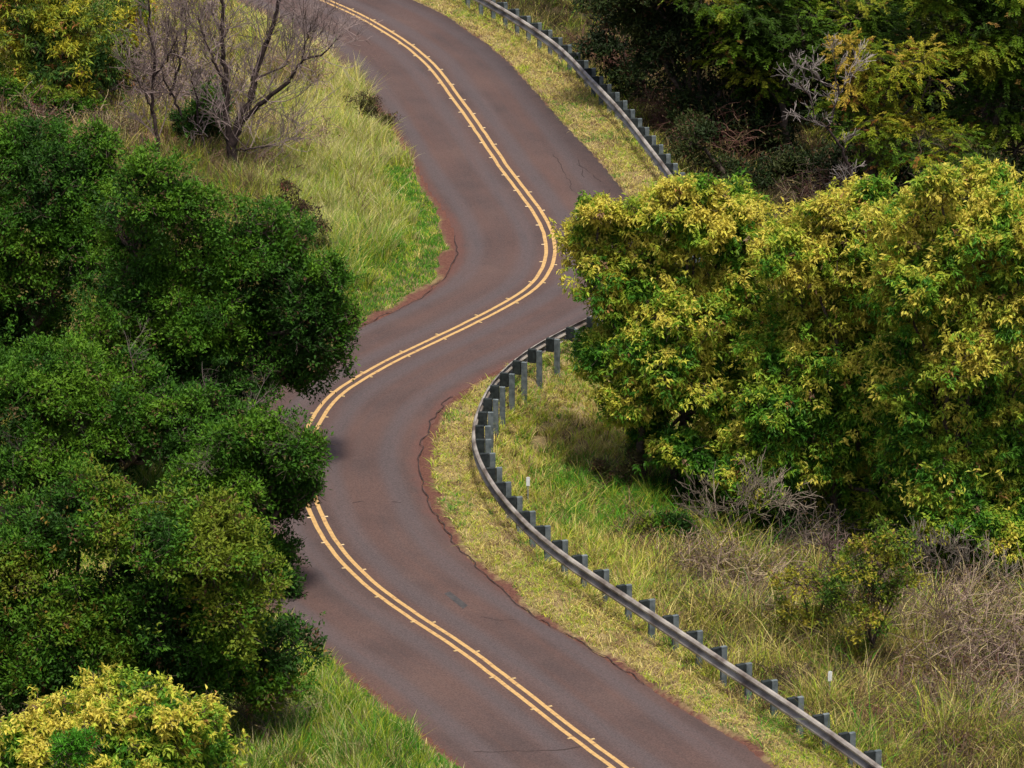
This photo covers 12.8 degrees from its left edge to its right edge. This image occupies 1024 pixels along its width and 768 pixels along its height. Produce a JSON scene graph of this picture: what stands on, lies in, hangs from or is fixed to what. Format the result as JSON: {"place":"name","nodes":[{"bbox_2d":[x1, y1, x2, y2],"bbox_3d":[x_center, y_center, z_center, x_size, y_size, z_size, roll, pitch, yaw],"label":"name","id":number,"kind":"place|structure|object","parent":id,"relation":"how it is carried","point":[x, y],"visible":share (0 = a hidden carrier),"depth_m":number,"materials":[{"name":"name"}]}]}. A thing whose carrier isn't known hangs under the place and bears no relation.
{"place":"outdoors","nodes":[
{"label":"outdoors","id":0,"kind":"place"},
{"bbox_2d":[237,0,771,767],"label":"road","id":1,"kind":"structure","parent":0,"point":[407,552],"depth_m":111.61,"materials":[{"name":"grey asphalt"}]},
{"bbox_2d":[444,592,467,607],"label":"road patch","id":2,"kind":"object","parent":1,"relation":"on","point":[457,600],"visible":1,"depth_m":101.65,"materials":[{"name":"grey asphalt"}]},
{"bbox_2d":[303,0,615,767],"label":"road marking","id":3,"kind":"object","parent":1,"relation":"on","point":[368,587],"visible":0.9,"depth_m":115.47,"materials":[{"name":"yellow paint"}]},
{"bbox_2d":[313,0,628,767],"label":"road marking","id":4,"kind":"object","parent":1,"relation":"on","point":[375,583],"visible":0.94,"depth_m":114.78,"materials":[{"name":"yellow paint"}]},
{"bbox_2d":[352,154,643,751],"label":"road crack","id":5,"kind":"object","parent":1,"relation":"on","point":[444,524],"visible":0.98,"depth_m":107.37,"materials":[{"name":"brown asphalt"}]},
{"bbox_2d":[0,0,1023,767],"bbox_3d":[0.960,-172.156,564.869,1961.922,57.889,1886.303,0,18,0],"label":"ground","id":6,"kind":"structure","parent":0,"point":[446,260],"depth_m":109.37,"materials":[{"name":"green plant"}]},
{"bbox_2d":[0,68,108,124],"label":"shrub","id":7,"kind":"object","parent":6,"relation":"on","point":[13,83],"visible":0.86,"depth_m":132.97,"materials":[{"name":"green plant"}]},
{"bbox_2d":[0,81,118,139],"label":"dry shrub","id":8,"kind":"object","parent":6,"relation":"on","point":[32,108],"visible":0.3,"depth_m":131.97,"materials":[{"name":"brown plant"}]},
{"bbox_2d":[0,0,132,113],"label":"golden shrub","id":9,"kind":"object","parent":6,"relation":"on","point":[54,38],"visible":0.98,"depth_m":133.40,"materials":[{"name":"yellow plant"}]},
{"bbox_2d":[0,95,143,359],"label":"dark green tree","id":10,"kind":"object","parent":6,"relation":"on","point":[47,202],"visible":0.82,"depth_m":112.75,"materials":[{"name":"green plant"}]},
{"bbox_2d":[43,721,108,767],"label":"shrub","id":11,"kind":"object","parent":6,"relation":"on","point":[74,746],"visible":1,"depth_m":85.82,"materials":[{"name":"green plant"}]},
{"bbox_2d":[72,0,159,99],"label":"golden shrub","id":12,"kind":"object","parent":6,"relation":"on","point":[128,8],"visible":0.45,"depth_m":135.99,"materials":[{"name":"yellow plant"}]},
{"bbox_2d":[54,89,177,154],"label":"dry shrub","id":13,"kind":"object","parent":6,"relation":"on","point":[127,122],"visible":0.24,"depth_m":132.07,"materials":[{"name":"brown plant"}]},
{"bbox_2d":[31,1,201,69],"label":"dry shrub","id":14,"kind":"object","parent":6,"relation":"on","point":[120,40],"visible":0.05,"depth_m":142.01,"materials":[{"name":"brown plant"}]},
{"bbox_2d":[0,661,257,767],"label":"yellow leaved tree","id":15,"kind":"object","parent":6,"relation":"on","point":[137,725],"visible":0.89,"depth_m":88.97,"materials":[{"name":"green plant"}]},
{"bbox_2d":[0,313,266,512],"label":"dark green tree","id":16,"kind":"object","parent":6,"relation":"on","point":[135,422],"visible":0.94,"depth_m":106.45,"materials":[{"name":"green plant"}]},
{"bbox_2d":[85,30,193,115],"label":"dry shrub","id":17,"kind":"object","parent":6,"relation":"on","point":[132,91],"visible":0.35,"depth_m":136.04,"materials":[{"name":"brown plant"}]},
{"bbox_2d":[0,452,331,727],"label":"olive green tree","id":18,"kind":"object","parent":6,"relation":"on","point":[197,623],"visible":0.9,"depth_m":91.87,"materials":[{"name":"green plant"}]},
{"bbox_2d":[107,0,243,158],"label":"bare tree","id":19,"kind":"object","parent":6,"relation":"on","point":[151,38],"visible":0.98,"depth_m":129.98,"materials":[{"name":"grey plant"}]},
{"bbox_2d":[92,16,278,122],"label":"dry shrub","id":20,"kind":"object","parent":6,"relation":"on","point":[190,87],"visible":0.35,"depth_m":136.38,"materials":[{"name":"brown plant"}]},
{"bbox_2d":[165,75,235,145],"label":"shrub","id":21,"kind":"object","parent":6,"relation":"on","point":[180,123],"visible":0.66,"depth_m":132.60,"materials":[{"name":"green plant"}]},
{"bbox_2d":[160,50,248,154],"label":"bare tree","id":22,"kind":"object","parent":6,"relation":"on","point":[197,98],"visible":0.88,"depth_m":131.39,"materials":[{"name":"brown plant"}]},
{"bbox_2d":[44,132,369,417],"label":"dark green tree","id":23,"kind":"object","parent":6,"relation":"on","point":[211,316],"visible":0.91,"depth_m":108.35,"materials":[{"name":"green plant"}]},
{"bbox_2d":[0,0,428,455],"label":"bank grass","id":24,"kind":"structure","parent":6,"relation":"on","point":[365,136],"depth_m":132.76,"materials":[{"name":"green plant"}]},
{"bbox_2d":[146,122,309,193],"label":"dry shrub","id":25,"kind":"object","parent":6,"relation":"on","point":[253,157],"visible":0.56,"depth_m":131.10,"materials":[{"name":"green plant"}]},
{"bbox_2d":[142,369,336,601],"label":"dark green tree","id":26,"kind":"object","parent":6,"relation":"on","point":[281,482],"visible":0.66,"depth_m":100.83,"materials":[{"name":"green plant"}]},
{"bbox_2d":[62,0,460,767],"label":"roadside grass","id":27,"kind":"structure","parent":6,"relation":"on","point":[408,270],"depth_m":125.87,"materials":[{"name":"green plant"}]},
{"bbox_2d":[209,686,321,744],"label":"dry shrub","id":28,"kind":"object","parent":6,"relation":"on","point":[235,707],"visible":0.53,"depth_m":94.33,"materials":[{"name":"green plant"}]},
{"bbox_2d":[159,0,381,171],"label":"bare tree","id":29,"kind":"object","parent":6,"relation":"on","point":[231,139],"visible":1,"depth_m":129.80,"materials":[{"name":"grey plant"}]},
{"bbox_2d":[105,458,456,767],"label":"verge grass","id":30,"kind":"structure","parent":6,"relation":"on","point":[361,724],"depth_m":93.80,"materials":[{"name":"green plant"}]},
{"bbox_2d":[232,95,345,163],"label":"dry shrub","id":31,"kind":"object","parent":6,"relation":"on","point":[318,131],"visible":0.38,"depth_m":134.33,"materials":[{"name":"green plant"}]},
{"bbox_2d":[241,31,337,95],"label":"dry shrub","id":32,"kind":"object","parent":6,"relation":"on","point":[284,55],"visible":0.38,"depth_m":142.68,"materials":[{"name":"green plant"}]},
{"bbox_2d":[269,175,339,254],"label":"shrub","id":33,"kind":"object","parent":6,"relation":"on","point":[302,205],"visible":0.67,"depth_m":124.01,"materials":[{"name":"green plant"}]},
{"bbox_2d":[343,88,402,132],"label":"shrub","id":34,"kind":"object","parent":6,"relation":"on","point":[368,107],"visible":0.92,"depth_m":139.37,"materials":[{"name":"green plant"}]},
{"bbox_2d":[526,477,529,502],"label":"delineator post","id":35,"kind":"object","parent":6,"relation":"on","point":[527,481],"visible":0.79,"depth_m":110.40,"materials":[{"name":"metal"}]},
{"bbox_2d":[545,5,680,80],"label":"dry shrub","id":36,"kind":"object","parent":6,"relation":"on","point":[594,56],"visible":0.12,"depth_m":152.99,"materials":[{"name":"brown plant"}]},
{"bbox_2d":[586,440,652,489],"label":"shrub","id":37,"kind":"object","parent":6,"relation":"on","point":[599,465],"visible":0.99,"depth_m":112.67,"materials":[{"name":"green plant"}]},
{"bbox_2d":[569,9,680,108],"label":"shrub","id":38,"kind":"object","parent":6,"relation":"on","point":[609,45],"visible":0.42,"depth_m":146.53,"materials":[{"name":"green plant"}]},
{"bbox_2d":[606,505,684,546],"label":"dry shrub","id":39,"kind":"object","parent":6,"relation":"on","point":[630,525],"visible":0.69,"depth_m":109.26,"materials":[{"name":"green plant"}]},
{"bbox_2d":[626,505,703,546],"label":"shrub","id":40,"kind":"object","parent":6,"relation":"on","point":[668,518],"visible":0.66,"depth_m":109.30,"materials":[{"name":"green plant"}]},
{"bbox_2d":[548,166,786,496],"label":"yellow leaved tree","id":41,"kind":"object","parent":6,"relation":"on","point":[664,358],"visible":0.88,"depth_m":111.15,"materials":[{"name":"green plant"}]},
{"bbox_2d":[453,0,882,767],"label":"guardrail","id":42,"kind":"object","parent":6,"relation":"on","point":[491,404],"visible":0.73,"depth_m":106.20,"materials":[{"name":"metal"}]},
{"bbox_2d":[625,68,732,129],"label":"dry shrub","id":43,"kind":"object","parent":6,"relation":"on","point":[658,113],"visible":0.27,"depth_m":144.69,"materials":[{"name":"brown plant"}]},
{"bbox_2d":[568,0,803,161],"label":"shaded tree","id":44,"kind":"object","parent":6,"relation":"on","point":[650,25],"visible":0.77,"depth_m":142.27,"materials":[{"name":"green plant"}]},
{"bbox_2d":[618,517,768,604],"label":"dry shrub","id":45,"kind":"object","parent":6,"relation":"on","point":[733,544],"visible":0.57,"depth_m":106.94,"materials":[{"name":"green plant"}]},
{"bbox_2d":[640,569,753,622],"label":"dry shrub","id":46,"kind":"object","parent":6,"relation":"on","point":[684,583],"visible":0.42,"depth_m":103.86,"materials":[{"name":"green plant"}]},
{"bbox_2d":[638,446,778,522],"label":"shrub","id":47,"kind":"object","parent":6,"relation":"on","point":[684,490],"visible":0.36,"depth_m":112.55,"materials":[{"name":"green plant"}]},
{"bbox_2d":[629,84,818,162],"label":"dry shrub","id":48,"kind":"object","parent":6,"relation":"on","point":[725,138],"visible":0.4,"depth_m":141.94,"materials":[{"name":"brown plant"}]},
{"bbox_2d":[659,107,791,193],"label":"shrub","id":49,"kind":"object","parent":6,"relation":"on","point":[727,167],"visible":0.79,"depth_m":138.01,"materials":[{"name":"green plant"}]},
{"bbox_2d":[708,604,753,632],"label":"shrub","id":50,"kind":"object","parent":6,"relation":"on","point":[725,611],"visible":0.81,"depth_m":102.86,"materials":[{"name":"green plant"}]},
{"bbox_2d":[456,0,1023,767],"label":"slope grass","id":51,"kind":"structure","parent":6,"relation":"on","point":[582,512],"depth_m":105.20,"materials":[{"name":"green plant"}]},
{"bbox_2d":[714,523,765,554],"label":"shrub","id":52,"kind":"object","parent":6,"relation":"on","point":[735,534],"visible":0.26,"depth_m":109.91,"materials":[{"name":"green plant"}]},
{"bbox_2d":[670,446,822,534],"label":"bare shrub","id":53,"kind":"object","parent":6,"relation":"on","point":[769,486],"visible":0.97,"depth_m":109.47,"materials":[{"name":"grey plant"}]},
{"bbox_2d":[658,519,848,605],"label":"dry shrub","id":54,"kind":"object","parent":6,"relation":"on","point":[739,569],"visible":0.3,"depth_m":106.51,"materials":[{"name":"brown plant"}]},
{"bbox_2d":[707,556,808,634],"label":"dry shrub","id":55,"kind":"object","parent":6,"relation":"on","point":[746,596],"visible":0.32,"depth_m":103.90,"materials":[{"name":"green plant"}]},
{"bbox_2d":[657,0,915,156],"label":"feathery green tree","id":56,"kind":"object","parent":6,"relation":"on","point":[872,18],"visible":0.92,"depth_m":140.98,"materials":[{"name":"green plant"}]},
{"bbox_2d":[702,483,874,562],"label":"dry shrub","id":57,"kind":"object","parent":6,"relation":"on","point":[807,536],"visible":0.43,"depth_m":110.26,"materials":[{"name":"brown plant"}]},
{"bbox_2d":[767,570,824,611],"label":"dry shrub","id":58,"kind":"object","parent":6,"relation":"on","point":[800,599],"visible":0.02,"depth_m":105.23,"materials":[{"name":"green plant"}]},
{"bbox_2d":[753,645,858,694],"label":"dry shrub","id":59,"kind":"object","parent":6,"relation":"on","point":[794,664],"visible":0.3,"depth_m":98.73,"materials":[{"name":"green plant"}]},
{"bbox_2d":[764,563,852,650],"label":"shrub","id":60,"kind":"object","parent":6,"relation":"on","point":[787,611],"visible":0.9,"depth_m":101.30,"materials":[{"name":"green plant"}]},
{"bbox_2d":[702,173,949,548],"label":"yellow leaved tree","id":61,"kind":"object","parent":6,"relation":"on","point":[812,424],"visible":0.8,"depth_m":109.83,"materials":[{"name":"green plant"}]},
{"bbox_2d":[774,31,877,184],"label":"bare tree","id":62,"kind":"object","parent":6,"relation":"on","point":[848,169],"visible":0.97,"depth_m":131.05,"materials":[{"name":"grey plant"}]},
{"bbox_2d":[828,671,831,694],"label":"delineator post","id":63,"kind":"object","parent":6,"relation":"on","point":[830,674],"visible":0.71,"depth_m":97.45,"materials":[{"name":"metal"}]},
{"bbox_2d":[738,506,927,557],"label":"shrub","id":64,"kind":"object","parent":6,"relation":"on","point":[787,517],"visible":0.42,"depth_m":110.98,"materials":[{"name":"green plant"}]},
{"bbox_2d":[770,142,908,214],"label":"dry shrub","id":65,"kind":"object","parent":6,"relation":"on","point":[805,191],"visible":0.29,"depth_m":137.76,"materials":[{"name":"brown plant"}]},
{"bbox_2d":[794,527,900,641],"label":"bush","id":66,"kind":"object","parent":6,"relation":"on","point":[835,542],"visible":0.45,"depth_m":101.81,"materials":[{"name":"green plant"}]},
{"bbox_2d":[832,676,873,695],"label":"shrub","id":67,"kind":"object","parent":6,"relation":"on","point":[850,684],"visible":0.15,"depth_m":98.71,"materials":[{"name":"green plant"}]},
{"bbox_2d":[711,0,1023,147],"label":"shaded tree","id":68,"kind":"object","parent":6,"relation":"on","point":[935,106],"visible":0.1,"depth_m":147.85,"materials":[{"name":"green plant"}]},
{"bbox_2d":[815,663,922,739],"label":"dry shrub","id":69,"kind":"object","parent":6,"relation":"on","point":[867,704],"visible":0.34,"depth_m":96.69,"materials":[{"name":"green plant"}]},
{"bbox_2d":[812,511,930,669],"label":"shrub","id":70,"kind":"object","parent":6,"relation":"on","point":[870,576],"visible":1,"depth_m":99.63,"materials":[{"name":"green plant"}]},
{"bbox_2d":[750,114,1023,202],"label":"shrub","id":71,"kind":"object","parent":6,"relation":"on","point":[789,162],"visible":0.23,"depth_m":138.62,"materials":[{"name":"green plant"}]},
{"bbox_2d":[805,573,972,622],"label":"dry shrub","id":72,"kind":"object","parent":6,"relation":"on","point":[908,603],"visible":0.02,"depth_m":105.13,"materials":[{"name":"brown plant"}]},
{"bbox_2d":[804,24,991,178],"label":"amber tipped tree","id":73,"kind":"object","parent":6,"relation":"on","point":[877,124],"visible":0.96,"depth_m":134.99,"materials":[{"name":"green plant"}]},
{"bbox_2d":[791,547,1023,693],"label":"dry shrub","id":74,"kind":"object","parent":6,"relation":"on","point":[962,625],"visible":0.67,"depth_m":101.60,"materials":[{"name":"brown plant"}]},
{"bbox_2d":[824,639,1013,721],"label":"dry shrub","id":75,"kind":"object","parent":6,"relation":"on","point":[902,673],"visible":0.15,"depth_m":98.99,"materials":[{"name":"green plant"}]},
{"bbox_2d":[847,150,1023,575],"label":"yellow leaved tree","id":76,"kind":"object","parent":6,"relation":"on","point":[954,431],"visible":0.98,"depth_m":106.39,"materials":[{"name":"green plant"}]},
{"bbox_2d":[851,633,1023,759],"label":"dry shrub","id":77,"kind":"object","parent":6,"relation":"on","point":[977,686],"visible":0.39,"depth_m":97.97,"materials":[{"name":"brown plant"}]},
{"bbox_2d":[874,689,1021,767],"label":"dry shrub","id":78,"kind":"object","parent":6,"relation":"on","point":[938,740],"visible":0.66,"depth_m":95.53,"materials":[{"name":"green plant"}]},
{"bbox_2d":[874,0,1023,182],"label":"feathery green tree","id":79,"kind":"object","parent":6,"relation":"on","point":[971,55],"visible":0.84,"depth_m":139.02,"materials":[{"name":"green plant"}]},
{"bbox_2d":[882,530,1023,635],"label":"dry shrub","id":80,"kind":"object","parent":6,"relation":"on","point":[994,587],"visible":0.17,"depth_m":105.93,"materials":[{"name":"brown plant"}]},
{"bbox_2d":[892,515,1023,599],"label":"bare shrub","id":81,"kind":"object","parent":6,"relation":"on","point":[942,540],"visible":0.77,"depth_m":106.43,"materials":[{"name":"grey plant"}]},
{"bbox_2d":[901,543,1023,588],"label":"shrub","id":82,"kind":"object","parent":6,"relation":"on","point":[938,547],"visible":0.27,"depth_m":108.17,"materials":[{"name":"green plant"}]},
{"bbox_2d":[933,627,995,659],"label":"shrub","id":83,"kind":"object","parent":6,"relation":"on","point":[966,637],"visible":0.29,"depth_m":102.71,"materials":[{"name":"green plant"}]},
{"bbox_2d":[910,572,1023,696],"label":"dry shrub","id":84,"kind":"object","parent":6,"relation":"on","point":[1015,661],"visible":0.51,"depth_m":102.00,"materials":[{"name":"brown plant"}]}
]}

